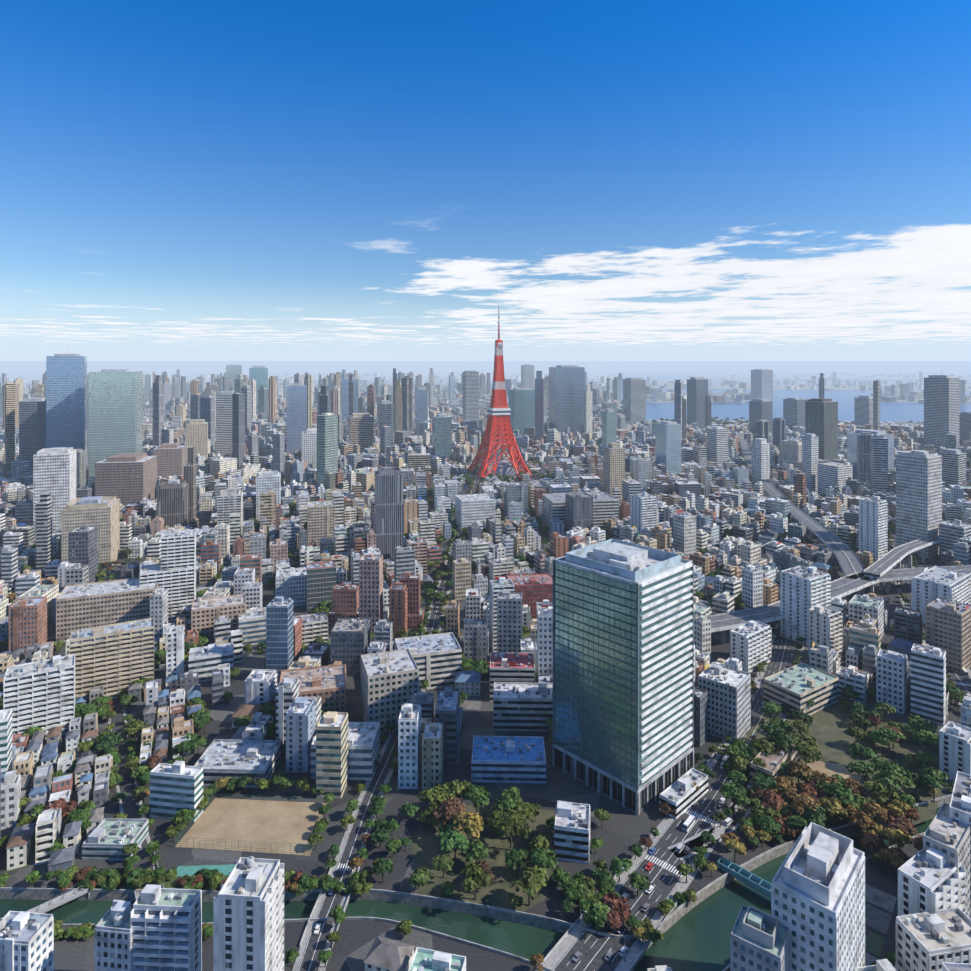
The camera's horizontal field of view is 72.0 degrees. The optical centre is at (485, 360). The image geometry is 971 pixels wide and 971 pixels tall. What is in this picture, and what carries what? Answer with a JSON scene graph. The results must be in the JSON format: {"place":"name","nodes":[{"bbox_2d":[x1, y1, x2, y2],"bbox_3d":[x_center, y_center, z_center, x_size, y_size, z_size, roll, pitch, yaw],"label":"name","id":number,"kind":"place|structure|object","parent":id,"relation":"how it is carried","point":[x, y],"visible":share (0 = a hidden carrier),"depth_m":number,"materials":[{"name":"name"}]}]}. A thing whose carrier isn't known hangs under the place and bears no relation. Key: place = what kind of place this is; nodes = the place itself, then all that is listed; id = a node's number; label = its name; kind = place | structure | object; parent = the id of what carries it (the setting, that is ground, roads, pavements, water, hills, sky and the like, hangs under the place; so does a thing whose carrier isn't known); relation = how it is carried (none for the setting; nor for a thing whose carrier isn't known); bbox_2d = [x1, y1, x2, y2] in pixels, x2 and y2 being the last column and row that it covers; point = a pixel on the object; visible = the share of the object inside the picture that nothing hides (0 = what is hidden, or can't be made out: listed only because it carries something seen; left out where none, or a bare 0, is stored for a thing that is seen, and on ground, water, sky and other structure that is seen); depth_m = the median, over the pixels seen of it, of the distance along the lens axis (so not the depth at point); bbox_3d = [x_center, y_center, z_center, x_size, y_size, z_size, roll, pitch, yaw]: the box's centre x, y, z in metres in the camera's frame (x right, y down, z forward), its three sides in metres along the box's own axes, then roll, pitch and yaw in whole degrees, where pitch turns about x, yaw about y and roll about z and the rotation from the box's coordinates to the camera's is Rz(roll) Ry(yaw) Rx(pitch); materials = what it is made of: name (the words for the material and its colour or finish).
{"place":"outdoors","nodes":[
{"label":"outdoors","id":0,"kind":"place"},
{"bbox_2d":[175,798,326,855],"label":"sports field","id":1,"kind":"structure","parent":0,"point":[246,813],"depth_m":319.51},
{"bbox_2d":[174,791,326,855],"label":"field fence","id":2,"kind":"object","parent":1,"relation":"on","point":[291,799],"visible":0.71,"depth_m":305.04,"materials":[{"name":"metal"}]},
{"bbox_2d":[0,807,940,970],"bbox_3d":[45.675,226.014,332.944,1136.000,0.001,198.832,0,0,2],"label":"river water","id":3,"kind":"structure","parent":0,"point":[696,938],"depth_m":269.73,"materials":[{"name":"green liquid"}]},
{"bbox_2d":[411,803,554,911],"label":"grove ground","id":4,"kind":"structure","parent":0,"point":[426,848],"depth_m":296.61,"materials":[{"name":"green plant"}]},
{"bbox_2d":[0,361,970,970],"bbox_3d":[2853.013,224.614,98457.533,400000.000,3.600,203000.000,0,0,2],"label":"ground","id":5,"kind":"structure","parent":0,"point":[620,831],"depth_m":329.42,"materials":[{"name":"stone"}]},
{"bbox_2d":[26,885,89,912],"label":"footbridge","id":6,"kind":"object","parent":5,"relation":"on","point":[47,906],"visible":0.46,"depth_m":274.41,"materials":[{"name":"paint"}]},
{"bbox_2d":[95,874,228,890],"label":"bank grass","id":7,"kind":"structure","parent":5,"relation":"on","point":[168,883],"depth_m":283.62,"materials":[{"name":"green plant"}]},
{"bbox_2d":[176,864,235,875],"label":"swimming pool","id":8,"kind":"structure","parent":5,"relation":"on","point":[193,870],"depth_m":293.05,"materials":[{"name":"teal liquid"}]},
{"bbox_2d":[0,473,951,970],"bbox_3d":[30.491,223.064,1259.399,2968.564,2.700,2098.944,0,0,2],"label":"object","id":9,"kind":"structure","parent":5,"relation":"on","point":[876,919],"depth_m":272.88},
{"bbox_2d":[0,463,958,966],"bbox_3d":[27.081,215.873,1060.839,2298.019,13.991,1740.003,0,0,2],"label":"tree trunks","id":10,"kind":"object","parent":5,"relation":"on","point":[834,821],"visible":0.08,"depth_m":336.81,"materials":[{"name":"brown plant"}]},
{"bbox_2d":[0,417,965,970],"bbox_3d":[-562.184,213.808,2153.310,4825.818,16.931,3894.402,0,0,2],"label":"trees","id":11,"kind":"object","parent":5,"relation":"on","point":[836,797],"visible":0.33,"depth_m":321.69,"materials":[{"name":"green plant"}]},
{"bbox_2d":[0,356,970,970],"bbox_3d":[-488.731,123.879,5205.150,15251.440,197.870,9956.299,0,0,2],"label":"buildings","id":12,"kind":"structure","parent":5,"relation":"on","point":[96,416],"depth_m":880.12,"materials":[{"name":"grey concrete"}]},
{"bbox_2d":[0,354,970,970],"bbox_3d":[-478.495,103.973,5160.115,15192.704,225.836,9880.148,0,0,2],"label":"roofs","id":13,"kind":"structure","parent":12,"relation":"on","point":[820,858],"depth_m":439.17,"materials":[{"name":"grey concrete"}]},
{"bbox_2d":[0,489,970,970],"bbox_3d":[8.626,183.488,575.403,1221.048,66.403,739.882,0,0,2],"label":"roof tanks","id":14,"kind":"object","parent":13,"relation":"on","point":[118,921],"visible":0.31,"depth_m":451.95,"materials":[{"name":"white metal"}]},
{"bbox_2d":[0,345,970,970],"bbox_3d":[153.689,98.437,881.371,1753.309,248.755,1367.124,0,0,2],"label":"facade trim","id":15,"kind":"structure","parent":12,"relation":"attached to","point":[950,895],"depth_m":433.63,"materials":[{"name":"white concrete"}]},
{"bbox_2d":[468,310,531,477],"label":"lattice tower","id":16,"kind":"structure","parent":5,"relation":"on","point":[498,417],"depth_m":1297.55,"materials":[{"name":"metal"}]},
{"bbox_2d":[105,451,970,970],"bbox_3d":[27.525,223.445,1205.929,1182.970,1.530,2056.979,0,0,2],"label":"pavements","id":17,"kind":"structure","parent":5,"relation":"on","point":[565,945],"depth_m":300.63,"materials":[{"name":"grey concrete"}]},
{"bbox_2d":[718,857,770,897],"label":"footbridge","id":18,"kind":"object","parent":5,"relation":"on","point":[752,880],"visible":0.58,"depth_m":286.52,"materials":[{"name":"paint"}]},
{"bbox_2d":[706,439,970,643],"bbox_3d":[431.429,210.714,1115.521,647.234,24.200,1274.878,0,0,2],"label":"expressway","id":19,"kind":"structure","parent":5,"relation":"on","point":[858,577],"depth_m":654.66,"materials":[{"name":"grey concrete"}]},
{"bbox_2d":[773,372,970,385],"bbox_3d":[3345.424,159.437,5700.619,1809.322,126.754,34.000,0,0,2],"label":"bay bridge","id":20,"kind":"structure","parent":5,"relation":"on","point":[920,380],"depth_m":5696.03,"materials":[{"name":"grey metal"}]},
{"bbox_2d":[0,0,970,360],"label":"sky","id":21,"kind":"structure","parent":0,"point":[181,180],"materials":[{"name":"blue"}]},
{"bbox_2d":[103,447,970,970],"bbox_3d":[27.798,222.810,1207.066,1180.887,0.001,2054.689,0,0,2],"label":"road asphalt","id":22,"kind":"structure","parent":0,"point":[663,881],"depth_m":312.16,"materials":[{"name":"grey asphalt"}]},
{"bbox_2d":[314,923,320,934],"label":"car","id":23,"kind":"object","parent":22,"relation":"on","point":[317,928],"visible":1,"depth_m":260.50,"materials":[{"name":"paint"}]},
{"bbox_2d":[161,483,970,970],"bbox_3d":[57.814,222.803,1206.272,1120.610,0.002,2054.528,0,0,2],"label":"road markings","id":24,"kind":"object","parent":22,"relation":"on","point":[635,869],"visible":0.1,"depth_m":299.59,"materials":[{"name":"white paint"}]},
{"bbox_2d":[572,951,581,962],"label":"car","id":25,"kind":"object","parent":22,"relation":"on","point":[577,956],"visible":1,"depth_m":248.52,"materials":[{"name":"paint"}]},
{"bbox_2d":[605,950,614,961],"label":"car","id":26,"kind":"object","parent":22,"relation":"on","point":[609,956],"visible":1,"depth_m":248.62,"materials":[{"name":"paint"}]},
{"bbox_2d":[619,946,627,956],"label":"car","id":27,"kind":"object","parent":22,"relation":"on","point":[623,951],"visible":1,"depth_m":250.73,"materials":[{"name":"paint"}]},
{"bbox_2d":[641,903,649,911],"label":"car","id":28,"kind":"object","parent":22,"relation":"on","point":[646,906],"visible":1,"depth_m":270.88,"materials":[{"name":"paint"}]},
{"bbox_2d":[645,862,652,870],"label":"car","id":29,"kind":"object","parent":22,"relation":"on","point":[649,866],"visible":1,"depth_m":292.92,"materials":[{"name":"paint"}]},
{"bbox_2d":[645,885,653,893],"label":"car","id":30,"kind":"object","parent":22,"relation":"on","point":[647,891],"visible":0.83,"depth_m":279.75,"materials":[{"name":"paint"}]},
{"bbox_2d":[649,847,655,854],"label":"car","id":31,"kind":"object","parent":22,"relation":"on","point":[652,850],"visible":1,"depth_m":302.17,"materials":[{"name":"paint"}]},
{"bbox_2d":[538,639,794,964],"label":"street lamps","id":32,"kind":"object","parent":22,"relation":"on","point":[649,848],"visible":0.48,"depth_m":292.38,"materials":[{"name":"metal"}]},
{"bbox_2d":[676,843,683,853],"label":"car","id":33,"kind":"object","parent":22,"relation":"on","point":[679,847],"visible":1,"depth_m":302.94,"materials":[{"name":"paint"}]},
{"bbox_2d":[683,847,690,854],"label":"car","id":34,"kind":"object","parent":22,"relation":"on","point":[686,850],"visible":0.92,"depth_m":302.10,"materials":[{"name":"paint"}]},
{"bbox_2d":[683,815,694,831],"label":"bus","id":35,"kind":"object","parent":22,"relation":"on","point":[689,822],"visible":1,"depth_m":318.36,"materials":[{"name":"paint"}]},
{"bbox_2d":[722,754,730,761],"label":"car","id":36,"kind":"object","parent":22,"relation":"on","point":[726,758],"visible":0.48,"depth_m":369.99,"materials":[{"name":"paint"}]},
{"bbox_2d":[724,817,732,825],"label":"van","id":37,"kind":"object","parent":22,"relation":"on","point":[728,821],"visible":1,"depth_m":320.62,"materials":[{"name":"paint"}]},
{"bbox_2d":[962,667,968,675],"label":"truck","id":38,"kind":"object","parent":22,"relation":"on","point":[964,671],"visible":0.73,"depth_m":472.25,"materials":[{"name":"paint"}]},
{"bbox_2d":[611,361,970,422],"bbox_3d":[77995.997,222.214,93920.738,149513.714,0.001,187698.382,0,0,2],"label":"bay water","id":39,"kind":"structure","parent":0,"point":[680,370],"depth_m":11281.81,"materials":[{"name":"blue liquid"}]},
{"bbox_2d":[646,376,970,404],"bbox_3d":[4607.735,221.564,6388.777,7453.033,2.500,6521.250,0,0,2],"label":"reclaimed land","id":40,"kind":"structure","parent":0,"point":[718,386],"depth_m":6094.25,"materials":[{"name":"grey concrete"}]},
{"bbox_2d":[807,760,861,786],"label":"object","id":41,"kind":"structure","parent":0,"point":[829,769],"depth_m":364.02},
{"bbox_2d":[732,705,943,843],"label":"park ground","id":42,"kind":"structure","parent":0,"point":[830,725],"depth_m":379.81,"materials":[{"name":"green plant"}]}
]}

